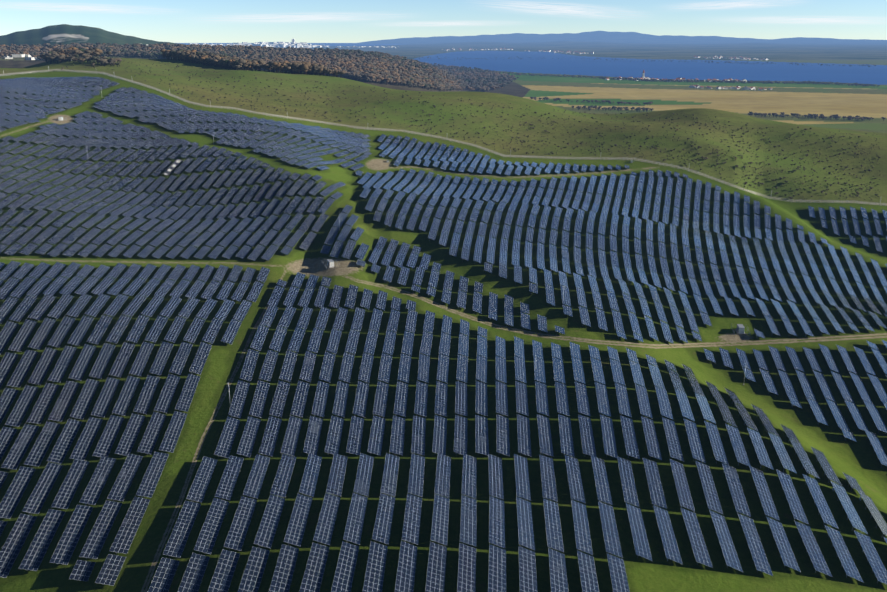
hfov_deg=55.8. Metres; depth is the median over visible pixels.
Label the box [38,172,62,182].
solar table
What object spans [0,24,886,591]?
ground
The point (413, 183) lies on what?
solar table
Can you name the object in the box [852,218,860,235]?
solar table
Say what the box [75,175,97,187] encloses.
solar table
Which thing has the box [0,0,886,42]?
sky
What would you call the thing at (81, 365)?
solar table
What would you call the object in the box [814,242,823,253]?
solar table
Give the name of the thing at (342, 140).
solar table
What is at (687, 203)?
solar table
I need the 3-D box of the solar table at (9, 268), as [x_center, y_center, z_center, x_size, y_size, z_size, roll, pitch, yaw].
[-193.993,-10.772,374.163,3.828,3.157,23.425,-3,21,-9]
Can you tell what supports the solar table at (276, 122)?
on the ground
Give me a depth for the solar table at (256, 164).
538.68 m
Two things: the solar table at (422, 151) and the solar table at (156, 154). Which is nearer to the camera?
the solar table at (156, 154)
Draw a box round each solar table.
[0,98,16,103]
[0,141,10,147]
[0,142,21,152]
[0,153,12,160]
[0,154,24,165]
[0,166,14,174]
[0,167,26,178]
[0,178,16,190]
[0,192,7,199]
[0,193,20,209]
[0,208,17,225]
[0,226,13,239]
[0,226,27,244]
[0,244,7,252]
[0,261,20,279]
[0,277,19,298]
[0,297,18,323]
[0,321,17,354]
[0,352,17,387]
[0,388,18,423]
[0,426,16,459]
[0,466,35,518]
[0,471,8,487]
[0,514,36,577]
[0,521,7,534]
[1,136,14,140]
[1,424,38,469]
[3,180,29,192]
[4,121,26,128]
[4,243,22,255]
[5,385,38,426]
[6,98,26,104]
[7,105,27,109]
[7,193,32,208]
[7,209,32,226]
[7,350,37,386]
[8,89,24,91]
[8,110,26,114]
[8,319,36,351]
[9,277,35,297]
[9,295,36,321]
[10,143,33,153]
[11,132,35,141]
[11,156,35,167]
[12,262,33,278]
[13,168,38,180]
[15,94,32,98]
[15,117,37,121]
[16,181,40,193]
[17,106,37,110]
[17,226,42,244]
[18,509,64,570]
[20,195,45,209]
[20,243,38,254]
[22,133,46,142]
[22,144,46,155]
[22,209,46,226]
[22,462,62,513]
[24,90,42,93]
[24,157,48,168]
[24,421,59,466]
[26,113,47,116]
[26,119,39,122]
[26,170,50,181]
[27,106,46,111]
[27,276,51,296]
[27,383,58,423]
[28,262,50,278]
[28,294,55,319]
[28,318,55,348]
[28,347,56,384]
[29,183,53,194]
[31,95,50,100]
[32,135,56,144]
[32,226,57,244]
[33,145,56,156]
[33,196,58,209]
[34,126,56,133]
[35,243,52,254]
[36,101,54,106]
[36,107,55,112]
[36,158,59,169]
[37,210,61,226]
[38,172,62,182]
[41,96,57,100]
[42,185,65,196]
[42,276,67,295]
[44,128,66,134]
[44,136,66,145]
[44,262,65,277]
[46,108,65,113]
[46,123,57,126]
[46,147,68,158]
[46,197,70,210]
[47,160,70,171]
[47,226,71,243]
[47,294,73,318]
[47,316,74,346]
[47,419,81,463]
[48,243,68,256]
[48,346,76,381]
[48,381,78,421]
[49,96,66,101]
[50,173,74,184]
[50,505,92,564]
[51,459,88,508]
[52,211,75,226]
[54,102,73,108]
[54,136,75,146]
[54,186,78,197]
[55,122,76,128]
[57,97,75,101]
[57,147,79,159]
[58,93,75,96]
[59,199,83,211]
[59,276,83,294]
[60,160,82,172]
[60,262,80,277]
[62,227,86,243]
[63,136,86,147]
[63,174,85,186]
[63,243,82,256]
[65,102,81,109]
[66,122,85,128]
[66,293,91,316]
[67,98,82,101]
[67,187,90,198]
[67,212,90,227]
[67,315,93,345]
[68,147,90,159]
[69,344,95,380]
[69,560,95,580]
[70,378,99,418]
[70,417,102,460]
[71,160,94,173]
[72,200,95,212]
[74,99,88,102]
[74,111,91,116]
[74,116,84,120]
[74,137,95,147]
[75,117,94,122]
[75,123,95,128]
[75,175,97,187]
[75,276,98,294]
[76,86,91,90]
[76,264,93,277]
[77,228,100,244]
[78,243,97,256]
[79,188,101,200]
[79,500,121,558]
[80,147,102,159]
[80,456,115,504]
[81,213,104,228]
[82,161,105,174]
[83,90,99,94]
[83,112,98,117]
[84,129,105,137]
[84,137,106,147]
[84,201,107,214]
[85,86,99,90]
[85,117,103,123]
[85,293,110,316]
[86,175,108,188]
[87,315,112,343]
[89,343,115,378]
[91,148,112,160]
[91,189,113,201]
[91,276,114,295]
[91,377,119,416]
[92,85,108,90]
[92,228,115,244]
[92,244,112,257]
[92,264,109,277]
[92,415,123,456]
[94,116,112,123]
[94,138,115,147]
[95,130,115,137]
[95,161,116,175]
[95,554,125,585]
[96,215,118,228]
[97,203,119,214]
[98,100,114,105]
[98,176,121,189]
[102,105,117,110]
[103,118,117,123]
[103,148,124,160]
[103,190,125,203]
[103,294,128,315]
[104,123,123,130]
[104,130,123,138]
[104,138,124,147]
[106,162,127,175]
[106,229,129,244]
[106,315,131,342]
[107,101,123,105]
[107,244,126,256]
[107,263,126,277]
[107,277,129,295]
[108,454,142,500]
[109,105,126,111]
[109,204,132,215]
[109,342,134,376]
[109,497,149,553]
[110,92,126,96]
[110,177,131,190]
[110,216,133,229]
[112,376,139,415]
[113,123,132,130]
[113,130,133,138]
[113,138,134,147]
[113,148,135,160]
[114,413,144,455]
[116,192,136,204]
[117,87,133,92]
[117,162,138,176]
[121,230,143,245]
[122,125,137,130]
[122,177,144,191]
[122,205,143,216]
[122,263,141,278]
[122,294,146,316]
[123,110,136,115]
[123,138,143,148]
[123,244,140,257]
[123,278,145,295]
[124,130,142,138]
[124,217,147,230]
[125,148,146,161]
[126,315,148,342]
[127,110,145,117]
[127,192,149,205]
[129,162,149,176]
[129,342,153,375]
[132,126,143,131]
[132,130,152,138]
[133,92,149,96]
[133,138,153,149]
[133,177,155,192]
[134,101,148,105]
[134,206,155,217]
[134,230,157,245]
[134,375,159,413]
[135,105,151,110]
[136,148,156,161]
[136,452,168,497]
[137,110,153,117]
[137,245,155,258]
[137,264,156,279]
[137,412,165,453]
[138,218,160,230]
[138,278,159,296]
[139,192,160,206]
[140,161,160,176]
[141,93,155,97]
[141,295,163,316]
[142,116,155,122]
[142,130,158,138]
[143,137,162,148]
[144,105,159,110]
[145,109,162,116]
[145,176,165,192]
[145,315,167,342]
[146,206,166,218]
[147,147,167,160]
[148,116,163,122]
[148,557,179,591]
[149,231,171,246]
[149,342,173,374]
[151,132,163,138]
[151,160,171,176]
[151,192,171,206]
[151,245,169,257]
[152,137,172,147]
[152,218,173,231]
[153,264,170,279]
[154,109,171,116]
[154,279,175,296]
[154,374,179,412]
[155,115,172,123]
[156,175,176,192]
[157,206,178,219]
[158,146,177,160]
[159,411,186,452]
[160,296,181,317]
[161,105,176,109]
[161,138,179,146]
[162,109,179,115]
[162,122,173,127]
[162,158,182,175]
[163,191,182,206]
[163,500,200,557]
[164,115,181,123]
[164,231,184,246]
[164,316,185,342]
[166,122,182,130]
[166,219,186,232]
[166,245,183,258]
[168,174,187,191]
[168,264,185,280]
[169,145,188,159]
[169,342,192,374]
[170,105,186,109]
[170,206,189,219]
[170,279,190,297]
[171,138,186,146]
[172,109,188,115]
[172,115,189,123]
[173,122,191,130]
[174,157,193,173]
[174,190,193,206]
[175,374,199,411]
[177,231,198,247]
[178,297,199,317]
[178,553,209,591]
[179,172,199,189]
[179,218,200,232]
[180,109,196,114]
[180,141,191,145]
[180,145,199,157]
[180,245,197,258]
[182,114,198,122]
[182,122,200,130]
[182,205,201,219]
[183,264,199,280]
[183,317,204,342]
[185,157,203,172]
[185,280,205,297]
[186,189,205,205]
[186,456,217,502]
[188,110,202,114]
[189,114,206,122]
[189,342,211,374]
[190,122,208,130]
[190,172,209,188]
[190,231,212,246]
[191,145,209,156]
[193,205,212,219]
[193,218,213,232]
[194,246,210,258]
[194,498,228,553]
[196,156,214,171]
[196,298,216,318]
[197,110,209,114]
[197,188,216,205]
[198,114,214,121]
[198,264,214,281]
[199,121,217,129]
[201,146,218,156]
[201,280,219,298]
[202,171,220,188]
[202,318,222,343]
[204,129,214,133]
[205,204,224,219]
[205,231,225,246]
[206,218,226,232]
[207,114,224,121]
[207,156,225,171]
[207,245,224,258]
[208,121,226,129]
[208,549,239,591]
[209,188,227,204]
[210,130,224,136]
[212,147,226,156]
[212,265,228,281]
[213,170,231,187]
[214,417,239,457]
[215,299,234,319]
[215,455,243,499]
[216,115,232,122]
[216,122,234,129]
[216,130,233,138]
[216,138,227,143]
[216,203,235,218]
[216,281,234,300]
[217,156,236,170]
[218,231,238,246]
[220,186,238,204]
[220,218,238,232]
[221,319,241,344]
[222,245,237,258]
[223,150,233,156]
[224,115,241,122]
[224,138,237,145]
[224,169,242,186]
[224,496,256,550]
[226,122,242,129]
[226,130,243,138]
[227,265,242,281]
[228,155,247,169]
[228,203,246,218]
[228,380,249,417]
[231,138,248,146]
[231,185,250,203]
[231,281,249,300]
[232,116,249,122]
[232,230,251,246]
[233,217,252,232]
[233,300,251,320]
[235,123,251,130]
[235,168,253,185]
[236,131,253,139]
[236,245,251,258]
[236,416,260,456]
[238,547,269,591]
[239,157,256,168]
[239,202,257,217]
[240,139,257,148]
[240,349,258,380]
[242,117,257,122]
[242,184,260,202]
[242,267,255,281]
[243,123,259,130]
[243,454,269,498]
[245,131,263,139]
[246,168,264,184]
[246,216,265,231]
[246,230,264,246]
[246,281,263,301]
[247,244,264,260]
[249,118,266,123]
[249,380,269,417]
[250,139,267,148]
[250,160,262,168]
[250,200,268,217]
[250,324,268,350]
[251,124,268,131]
[252,147,262,152]
[253,183,271,201]
[254,494,284,548]
[255,132,272,139]
[256,166,274,183]
[256,267,269,282]
[259,119,275,123]
[259,215,277,230]
[259,229,277,245]
[259,350,278,380]
[259,416,281,455]
[260,140,277,148]
[260,148,272,153]
[260,305,277,327]
[261,125,276,131]
[261,162,269,167]
[261,244,278,260]
[262,198,279,216]
[264,181,282,199]
[265,133,282,140]
[267,121,282,124]
[267,148,282,156]
[267,285,284,306]
[268,167,283,181]
[269,326,286,351]
[269,381,289,416]
[269,544,298,591]
[270,127,285,133]
[270,142,287,148]
[270,454,296,496]
[272,229,290,245]
[273,197,290,214]
[273,213,290,229]
[275,123,291,126]
[275,135,292,141]
[275,150,292,157]
[275,180,293,197]
[277,279,286,286]
[278,128,294,133]
[278,171,290,180]
[278,306,295,327]
[279,350,297,381]
[280,144,296,149]
[280,245,291,254]
[281,416,302,455]
[283,286,298,306]
[284,125,299,127]
[284,196,301,213]
[284,494,312,546]
[285,137,301,144]
[285,213,303,229]
[286,130,303,135]
[286,152,302,157]
[286,179,304,195]
[286,230,303,246]
[287,158,298,164]
[288,327,305,352]
[289,173,300,179]
[290,146,306,151]
[290,381,309,416]
[292,272,304,287]
[293,127,307,129]
[295,133,311,137]
[295,154,312,159]
[295,160,308,165]
[295,196,312,213]
[296,139,311,145]
[297,179,315,195]
[297,306,312,328]
[298,214,316,231]
[298,286,314,307]
[299,231,316,249]
[299,351,316,381]
[299,453,321,496]
[299,543,329,591]
[300,148,316,153]
[300,173,311,179]
[303,416,322,454]
[304,135,320,138]
[304,162,319,169]
[305,142,321,147]
[306,157,323,162]
[306,196,323,213]
[306,274,318,287]
[307,328,323,352]
[308,181,326,195]
[309,132,324,135]
[311,151,326,156]
[311,213,328,231]
[311,381,328,416]
[312,175,321,180]
[313,138,327,141]
[313,493,339,544]
[314,286,328,307]
[315,306,330,329]
[316,145,330,150]
[316,166,329,170]
[317,161,333,165]
[318,197,334,213]
[319,351,335,381]
[320,184,337,196]
[320,245,330,253]
[321,141,336,144]
[321,276,331,286]
[324,227,338,244]
[324,416,343,453]
[325,148,340,153]
[326,328,341,353]
[326,453,347,495]
[329,285,343,307]
[330,143,344,147]
[330,241,343,258]
[331,134,344,136]
[331,158,346,163]
[331,191,342,198]
[331,541,358,591]
[332,381,348,416]
[333,212,347,226]
[333,307,347,329]
[334,151,349,157]
[334,182,345,186]
[335,139,348,142]
[337,225,351,241]
[338,144,353,150]
[339,352,354,382]
[340,136,353,138]
[341,161,355,166]
[341,239,355,258]
[342,205,352,213]
[343,141,357,144]
[343,493,367,544]
[344,153,359,159]
[345,214,358,226]
[345,284,357,308]
[345,329,359,353]
[346,146,361,151]
[346,416,363,454]
[348,137,361,140]
[350,163,364,169]
[350,227,363,240]
[351,142,366,145]
[351,307,364,330]
[352,133,363,137]
[353,154,368,161]
[353,381,368,416]
[353,453,373,495]
[355,148,369,153]
[355,243,368,259]
[356,259,365,266]
[357,138,370,142]
[358,352,373,382]
[359,175,369,182]
[360,187,370,197]
[360,288,372,308]
[363,181,373,187]
[363,541,387,591]
[364,329,377,354]
[365,197,376,210]
[367,415,385,455]
[368,248,381,263]
[369,175,379,182]
[369,308,382,331]
[371,188,382,197]
[371,263,380,272]
[372,493,394,544]
[373,181,383,187]
[373,211,382,221]
[373,381,388,416]
[375,236,386,250]
[376,290,387,309]
[377,198,387,211]
[378,353,391,382]
[379,176,389,182]
[380,453,399,495]
[381,250,393,265]
[382,149,389,154]
[382,330,395,354]
[383,138,390,144]
[383,182,393,189]
[383,189,393,199]
[383,265,394,282]
[384,211,393,226]
[385,171,393,177]
[387,239,398,251]
[387,309,399,331]
[388,200,399,212]
[389,177,398,183]
[389,415,404,454]
[391,139,399,146]
[391,296,401,310]
[393,184,403,191]
[394,146,402,151]
[394,191,405,200]
[394,251,405,267]
[394,381,408,416]
[394,541,417,591]
[395,156,403,163]
[395,171,404,178]
[395,213,405,229]
[397,266,409,285]
[398,353,410,382]
[399,139,407,147]
[399,179,408,185]
[400,201,410,214]
[400,242,409,252]
[401,331,413,355]
[402,493,421,544]
[403,185,412,192]
[404,158,412,164]
[404,172,413,180]
[405,192,416,203]
[405,309,417,332]
[406,215,417,230]
[406,252,418,267]
[406,299,415,310]
[407,140,415,148]
[408,453,424,496]
[409,180,418,187]
[411,148,418,154]
[411,284,420,292]
[411,415,425,455]
[412,187,423,195]
[412,203,422,215]
[412,245,420,253]
[413,267,424,285]
[414,159,421,164]
[414,173,423,181]
[414,381,427,416]
[415,141,423,148]
[417,194,427,204]
[417,353,429,382]
[418,181,428,188]
[418,216,428,230]
[419,149,426,154]
[419,253,430,269]
[420,331,432,355]
[423,141,430,149]
[423,159,430,166]
[423,188,433,195]
[423,204,433,217]
[423,310,434,332]
[424,174,432,182]
[425,542,446,591]
[426,286,435,296]
[427,149,434,155]
[428,195,438,205]
[428,230,436,240]
[428,269,439,287]
[429,182,437,189]
[430,217,440,231]
[431,142,438,150]
[431,494,449,544]
[432,160,439,167]
[432,262,440,270]
[432,415,446,455]
[433,174,442,183]
[433,189,442,196]
[434,381,447,416]
[434,453,450,497]
[435,150,442,156]
[435,205,444,218]
[437,354,448,382]
[438,183,447,190]
[439,143,446,150]
[439,231,448,246]
[439,332,450,355]
[440,196,449,206]
[441,288,451,303]
[441,315,451,334]
[442,160,449,167]
[442,218,451,232]
[443,150,450,156]
[443,175,451,183]
[443,190,452,197]
[443,270,453,289]
[447,206,456,219]
[448,183,456,191]
[449,245,457,256]
[451,151,458,157]
[451,161,458,167]
[451,197,461,207]
[451,232,460,246]
[452,190,462,198]
[453,176,460,183]
[454,219,463,233]
[454,415,466,454]
[455,381,466,415]
[456,354,467,382]
[457,290,466,308]
[457,543,475,591]
[458,183,466,191]
[458,207,467,220]
[458,333,468,356]
[459,276,467,291]
[460,151,466,157]
[460,161,467,167]
[460,319,468,335]
[460,495,476,546]
[461,245,469,261]
[461,453,476,497]
[462,176,469,184]
[462,191,472,198]
[462,198,472,208]
[463,233,472,246]
[466,220,475,234]
[467,183,476,192]
[468,152,474,158]
[470,161,476,167]
[470,208,478,221]
[472,177,479,184]
[473,192,481,199]
[473,247,481,263]
[473,291,481,312]
[474,199,483,209]
[474,281,482,292]
[475,235,484,248]
[475,381,487,415]
[475,415,488,455]
[476,355,486,382]
[477,184,485,192]
[477,335,486,357]
[478,222,486,236]
[478,326,486,336]
[481,178,488,184]
[481,209,490,222]
[482,192,491,200]
[484,262,491,272]
[485,200,494,210]
[486,248,494,263]
[487,184,495,193]
[488,236,495,250]
[488,292,497,314]
[488,312,496,319]
[488,454,503,499]
[488,544,505,591]
[489,223,498,237]
[489,496,504,547]
[491,179,497,184]
[492,193,501,201]
[493,210,501,223]
[496,201,506,211]
[496,336,505,358]
[496,356,506,382]
[496,381,507,415]
[497,185,504,193]
[497,414,509,455]
[499,250,506,264]
[499,263,506,278]
[500,238,507,251]
[501,179,507,185]
[502,194,511,202]
[502,224,510,238]
[504,169,511,175]
[504,211,513,225]
[504,294,512,314]
[505,313,513,326]
[506,185,514,194]
[508,202,517,212]
[510,180,516,185]
[512,194,520,203]
[512,239,519,253]
[512,252,519,265]
[514,225,521,240]
[514,264,521,284]
[514,336,524,358]
[514,356,526,382]
[514,454,530,500]
[515,381,528,415]
[516,185,524,195]
[516,212,524,226]
[516,497,534,549]
[517,414,531,456]
[518,546,537,591]
[519,203,528,213]
[520,179,526,186]
[520,302,528,313]
[521,312,530,329]
[522,195,530,204]
[525,240,531,255]
[525,254,531,266]
[526,186,534,195]
[526,226,533,241]
[528,213,536,227]
[529,266,537,283]
[529,283,537,293]
[530,178,536,186]
[531,204,539,214]
[532,196,540,204]
[532,340,543,359]
[534,357,545,383]
[535,381,548,415]
[536,187,543,196]
[537,242,543,257]
[537,255,544,269]
[537,314,547,332]
[537,414,553,456]
[538,227,545,243]
[539,178,546,188]
[539,215,547,228]
[539,454,557,501]
[542,197,549,205]
[542,205,550,215]
[543,498,563,551]
[544,269,552,285]
[545,167,550,173]
[545,283,554,305]
[546,187,553,197]
[548,548,567,591]
[549,179,555,188]
[549,229,557,244]
[549,243,556,258]
[550,257,557,271]
[551,216,559,229]
[551,342,562,359]
[552,198,559,206]
[552,357,565,383]
[554,206,562,217]
[555,189,562,198]
[555,325,564,333]
[555,381,569,415]
[556,163,562,169]
[558,180,565,189]
[558,270,567,287]
[558,414,574,456]
[560,285,570,305]
[561,230,568,245]
[561,245,568,260]
[562,198,569,208]
[562,259,570,273]
[563,217,570,230]
[563,305,572,316]
[564,163,570,169]
[565,190,572,199]
[565,208,573,218]
[565,455,585,502]
[568,181,574,190]
[570,175,576,182]
[570,342,580,359]
[571,357,585,383]
[571,500,592,554]
[572,164,578,170]
[572,200,579,209]
[573,273,583,289]
[574,218,582,232]
[574,231,580,247]
[574,246,580,262]
[574,260,583,275]
[575,190,582,200]
[575,381,589,415]
[576,287,586,307]
[577,182,584,191]
[577,209,584,219]
[577,551,598,591]
[578,414,596,456]
[579,306,590,326]
[580,176,586,183]
[581,164,586,171]
[582,201,589,210]
[585,192,591,202]
[586,220,593,233]
[586,232,592,248]
[586,248,593,263]
[587,184,593,192]
[587,262,596,277]
[588,210,595,220]
[588,275,598,290]
[588,345,600,359]
[589,164,595,171]
[590,177,595,184]
[590,357,605,384]
[591,202,599,211]
[591,456,612,504]
[592,289,602,308]
[594,193,601,203]
[595,307,607,330]
[595,382,610,416]
[597,185,603,194]
[598,164,603,170]
[598,221,605,234]
[598,234,604,250]
[598,249,605,265]
[598,501,622,557]
[599,178,605,186]
[599,264,608,278]
[600,212,607,222]
[600,415,617,457]
[602,204,608,213]
[603,277,614,292]
[604,195,611,205]
[607,186,612,195]
[607,291,618,310]
[607,346,619,361]
[607,553,629,591]
[608,180,614,187]
[610,173,616,180]
[610,222,617,236]
[610,235,616,251]
[610,250,618,266]
[610,359,624,384]
[611,213,618,223]
[611,309,624,332]
[612,205,618,214]
[612,265,621,279]
[614,196,620,206]
[615,383,631,416]
[616,188,622,197]
[616,330,626,338]
[617,456,638,506]
[618,180,623,188]
[618,279,629,294]
[619,174,625,181]
[620,415,639,458]
[622,207,628,215]
[622,224,628,237]
[622,236,628,252]
[622,251,631,268]
[622,293,635,312]
[623,215,629,225]
[624,198,630,208]
[625,267,634,282]
[626,189,631,199]
[626,348,638,362]
[626,503,651,560]
[627,182,633,190]
[628,311,641,335]
[629,174,634,182]
[629,360,644,386]
[632,208,638,217]
[633,281,645,298]
[633,333,642,341]
[634,200,639,209]
[634,225,640,238]
[634,238,641,254]
[635,191,641,200]
[635,217,641,227]
[635,253,643,270]
[635,384,652,417]
[637,183,642,191]
[637,268,647,285]
[638,175,644,183]
[638,296,651,317]
[641,416,661,459]
[642,210,648,219]
[643,201,649,211]
[643,458,666,508]
[644,315,657,340]
[645,192,651,202]
[646,184,652,193]
[646,219,652,229]
[646,227,652,240]
[646,239,653,255]
[646,354,657,366]
[647,255,656,272]
[648,175,653,184]
[648,284,660,302]
[648,364,664,388]
[650,271,661,288]
[652,212,658,221]
[653,203,659,213]
[653,505,682,563]
[654,300,667,322]
[655,194,660,204]
[655,386,673,419]
[656,185,661,194]
[657,176,663,186]
[658,221,664,230]
[658,229,664,242]
[658,241,665,257]
[659,257,669,274]
[660,320,673,343]
[662,214,668,223]
[662,417,683,460]
[663,205,669,215]
[663,273,674,290]
[663,287,675,306]
[664,359,676,371]
[665,170,670,176]
[665,195,670,205]
[666,186,671,196]
[667,176,672,186]
[668,368,684,392]
[669,304,682,327]
[670,223,675,233]
[670,231,676,243]
[670,243,678,259]
[670,459,694,510]
[672,216,678,225]
[672,258,682,276]
[673,207,678,217]
[674,196,679,207]
[675,187,680,197]
[675,389,694,420]
[676,177,682,187]
[676,275,687,293]
[676,326,687,342]
[678,290,691,310]
[681,508,712,567]
[682,226,687,235]
[682,234,688,245]
[682,364,695,377]
[683,208,688,219]
[683,218,688,227]
[683,245,691,261]
[684,198,689,209]
[684,419,705,462]
[685,187,690,198]
[685,260,694,278]
[685,309,698,332]
[686,177,692,188]
[687,374,704,396]
[688,277,700,295]
[692,331,701,340]
[693,210,698,221]
[693,220,698,229]
[693,228,699,237]
[693,294,707,313]
[694,199,699,210]
[694,236,701,247]
[695,188,700,199]
[695,247,703,262]
[695,393,715,423]
[696,179,701,189]
[696,461,722,513]
[698,262,708,280]
[700,312,711,325]
[702,279,713,296]
[703,200,709,211]
[703,211,708,222]
[703,221,708,230]
[703,348,715,362]
[704,189,710,200]
[704,421,728,464]
[705,181,711,190]
[705,230,711,239]
[705,380,723,401]
[706,238,713,249]
[708,248,716,264]
[708,295,722,314]
[709,510,742,571]
[710,263,721,281]
[713,200,719,213]
[713,212,718,224]
[713,223,719,233]
[714,190,719,201]
[715,280,726,296]
[715,398,736,426]
[717,232,723,241]
[718,239,725,250]
[719,347,733,368]
[720,250,729,265]
[722,463,750,516]
[723,202,729,214]
[723,214,728,225]
[723,225,729,235]
[723,264,734,282]
[724,191,729,202]
[724,296,738,315]
[724,387,743,406]
[725,424,750,465]
[727,280,740,298]
[729,234,735,243]
[730,241,738,252]
[733,215,739,227]
[733,251,742,266]
[734,191,739,202]
[734,202,739,215]
[734,226,740,236]
[735,403,758,431]
[736,265,747,282]
[736,348,750,369]
[738,514,772,575]
[739,297,755,316]
[741,236,748,245]
[741,282,754,299]
[742,243,750,254]
[742,367,755,381]
[744,195,749,201]
[744,202,749,214]
[744,215,749,227]
[744,227,750,238]
[745,253,755,268]
[747,427,773,469]
[749,267,761,284]
[749,466,779,519]
[751,404,764,413]
[752,348,768,370]
[753,237,760,246]
[754,200,759,213]
[754,214,759,227]
[754,329,764,337]
[755,227,761,238]
[755,245,763,256]
[755,283,768,300]
[755,409,778,435]
[756,298,770,316]
[758,255,768,269]
[760,369,777,394]
[762,268,774,285]
[764,205,770,213]
[764,315,780,335]
[765,214,770,228]
[765,228,772,239]
[765,238,772,248]
[767,247,776,258]
[767,517,800,571]
[768,284,782,301]
[768,432,796,473]
[769,346,785,370]
[771,257,781,271]
[771,299,787,317]
[775,214,781,228]
[775,270,787,286]
[776,228,783,241]
[776,469,808,523]
[777,239,785,250]
[777,369,797,399]
[779,248,789,259]
[781,285,796,302]
[781,316,796,335]
[781,424,799,443]
[783,258,794,272]
[785,346,804,371]
[786,218,792,229]
[786,229,794,241]
[787,300,803,318]
[788,272,801,288]
[788,396,801,407]
[789,240,797,251]
[789,439,819,478]
[793,250,802,261]
[795,287,809,303]
[795,521,831,575]
[796,370,816,400]
[797,229,804,241]
[797,260,807,274]
[797,317,813,336]
[802,242,810,252]
[802,274,814,289]
[802,346,821,371]
[803,302,820,319]
[803,474,838,528]
[805,251,815,263]
[807,398,828,425]
[808,206,814,217]
[808,231,816,242]
[808,288,823,304]
[810,262,820,276]
[810,446,841,484]
[813,318,829,334]
[813,370,835,401]
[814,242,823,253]
[815,275,828,292]
[818,207,825,219]
[818,252,828,264]
[819,303,836,321]
[819,344,839,372]
[821,219,827,228]
[822,263,834,278]
[822,290,836,305]
[824,525,862,581]
[826,399,850,431]
[827,243,836,255]
[828,277,842,294]
[829,206,836,218]
[830,320,843,333]
[830,481,867,533]
[831,219,839,234]
[831,254,841,266]
[831,371,853,401]
[835,305,853,323]
[836,265,847,280]
[836,292,851,308]
[837,345,857,373]
[839,206,846,218]
[840,246,849,256]
[841,429,856,441]
[842,218,850,235]
[842,279,856,296]
[843,472,864,493]
[844,255,855,268]
[845,400,869,431]
[847,322,858,331]
[849,235,856,243]
[849,372,872,403]
[850,207,857,218]
[850,267,861,282]
[850,295,866,311]
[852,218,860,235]
[852,308,869,325]
[853,346,875,374]
[854,531,886,583]
[856,282,870,299]
[857,257,868,270]
[857,490,886,535]
[860,207,868,218]
[861,235,868,246]
[863,218,871,235]
[863,269,875,285]
[863,324,874,331]
[864,297,880,313]
[864,401,886,432]
[864,429,886,465]
[866,340,878,349]
[867,310,886,327]
[868,374,886,403]
[870,258,881,272]
[870,284,883,301]
[871,209,878,219]
[871,348,886,373]
[873,218,882,235]
[873,236,882,251]
[876,271,886,286]
[878,300,886,312]
[882,209,886,218]
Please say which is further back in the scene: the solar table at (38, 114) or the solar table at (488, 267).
the solar table at (38, 114)
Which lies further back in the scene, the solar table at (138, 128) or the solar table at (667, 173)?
the solar table at (667, 173)
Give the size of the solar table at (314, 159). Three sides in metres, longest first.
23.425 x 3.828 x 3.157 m
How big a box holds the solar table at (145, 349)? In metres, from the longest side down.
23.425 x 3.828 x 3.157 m
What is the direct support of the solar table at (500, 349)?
on the ground
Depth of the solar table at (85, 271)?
376.54 m
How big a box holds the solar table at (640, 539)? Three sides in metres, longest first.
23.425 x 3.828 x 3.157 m
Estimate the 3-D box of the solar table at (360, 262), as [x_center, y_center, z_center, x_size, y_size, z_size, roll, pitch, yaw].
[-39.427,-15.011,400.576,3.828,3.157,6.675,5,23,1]
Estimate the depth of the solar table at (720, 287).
412.83 m
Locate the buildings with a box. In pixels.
[1,39,771,89]
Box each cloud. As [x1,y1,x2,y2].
[13,4,123,11]
[231,14,352,21]
[409,21,481,25]
[504,3,601,15]
[688,0,769,8]
[748,17,866,22]
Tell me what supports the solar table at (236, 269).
on the ground
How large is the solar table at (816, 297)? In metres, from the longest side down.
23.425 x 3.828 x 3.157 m
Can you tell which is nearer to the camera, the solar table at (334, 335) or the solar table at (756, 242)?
the solar table at (334, 335)
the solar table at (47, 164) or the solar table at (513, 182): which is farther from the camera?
the solar table at (513, 182)
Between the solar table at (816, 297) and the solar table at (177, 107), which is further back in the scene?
the solar table at (177, 107)
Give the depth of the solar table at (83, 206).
465.00 m
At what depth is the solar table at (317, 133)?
656.53 m
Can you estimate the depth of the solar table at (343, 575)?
181.93 m
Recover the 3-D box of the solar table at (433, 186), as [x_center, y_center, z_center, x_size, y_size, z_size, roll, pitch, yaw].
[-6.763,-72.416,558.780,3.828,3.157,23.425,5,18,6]
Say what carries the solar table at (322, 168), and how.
on the ground
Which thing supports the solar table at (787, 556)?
on the ground
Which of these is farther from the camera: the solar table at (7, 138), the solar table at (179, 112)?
the solar table at (179, 112)
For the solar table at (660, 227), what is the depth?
505.53 m
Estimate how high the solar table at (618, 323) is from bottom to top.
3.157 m
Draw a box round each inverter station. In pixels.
[325,259,339,267]
[731,324,749,334]
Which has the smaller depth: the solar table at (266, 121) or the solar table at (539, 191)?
the solar table at (539, 191)
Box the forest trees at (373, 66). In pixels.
[0,42,518,91]
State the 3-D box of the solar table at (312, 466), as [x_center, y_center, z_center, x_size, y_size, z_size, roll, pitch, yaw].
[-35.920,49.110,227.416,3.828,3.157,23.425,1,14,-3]
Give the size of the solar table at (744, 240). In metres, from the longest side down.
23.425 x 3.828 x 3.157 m
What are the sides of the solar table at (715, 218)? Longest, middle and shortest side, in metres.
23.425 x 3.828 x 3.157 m
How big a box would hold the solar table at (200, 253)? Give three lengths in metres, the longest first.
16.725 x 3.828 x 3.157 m
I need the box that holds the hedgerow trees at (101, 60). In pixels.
[0,49,885,120]
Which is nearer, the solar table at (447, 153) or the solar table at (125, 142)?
the solar table at (125, 142)
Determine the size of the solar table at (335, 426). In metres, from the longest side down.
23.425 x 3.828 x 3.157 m
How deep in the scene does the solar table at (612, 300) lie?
371.55 m
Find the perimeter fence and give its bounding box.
[1,66,886,205]
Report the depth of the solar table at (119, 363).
294.00 m
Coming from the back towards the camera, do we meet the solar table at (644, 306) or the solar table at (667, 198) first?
the solar table at (667, 198)
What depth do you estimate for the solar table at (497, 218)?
488.46 m
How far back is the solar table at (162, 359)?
295.54 m
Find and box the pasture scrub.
[53,62,880,199]
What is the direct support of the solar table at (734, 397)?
on the ground

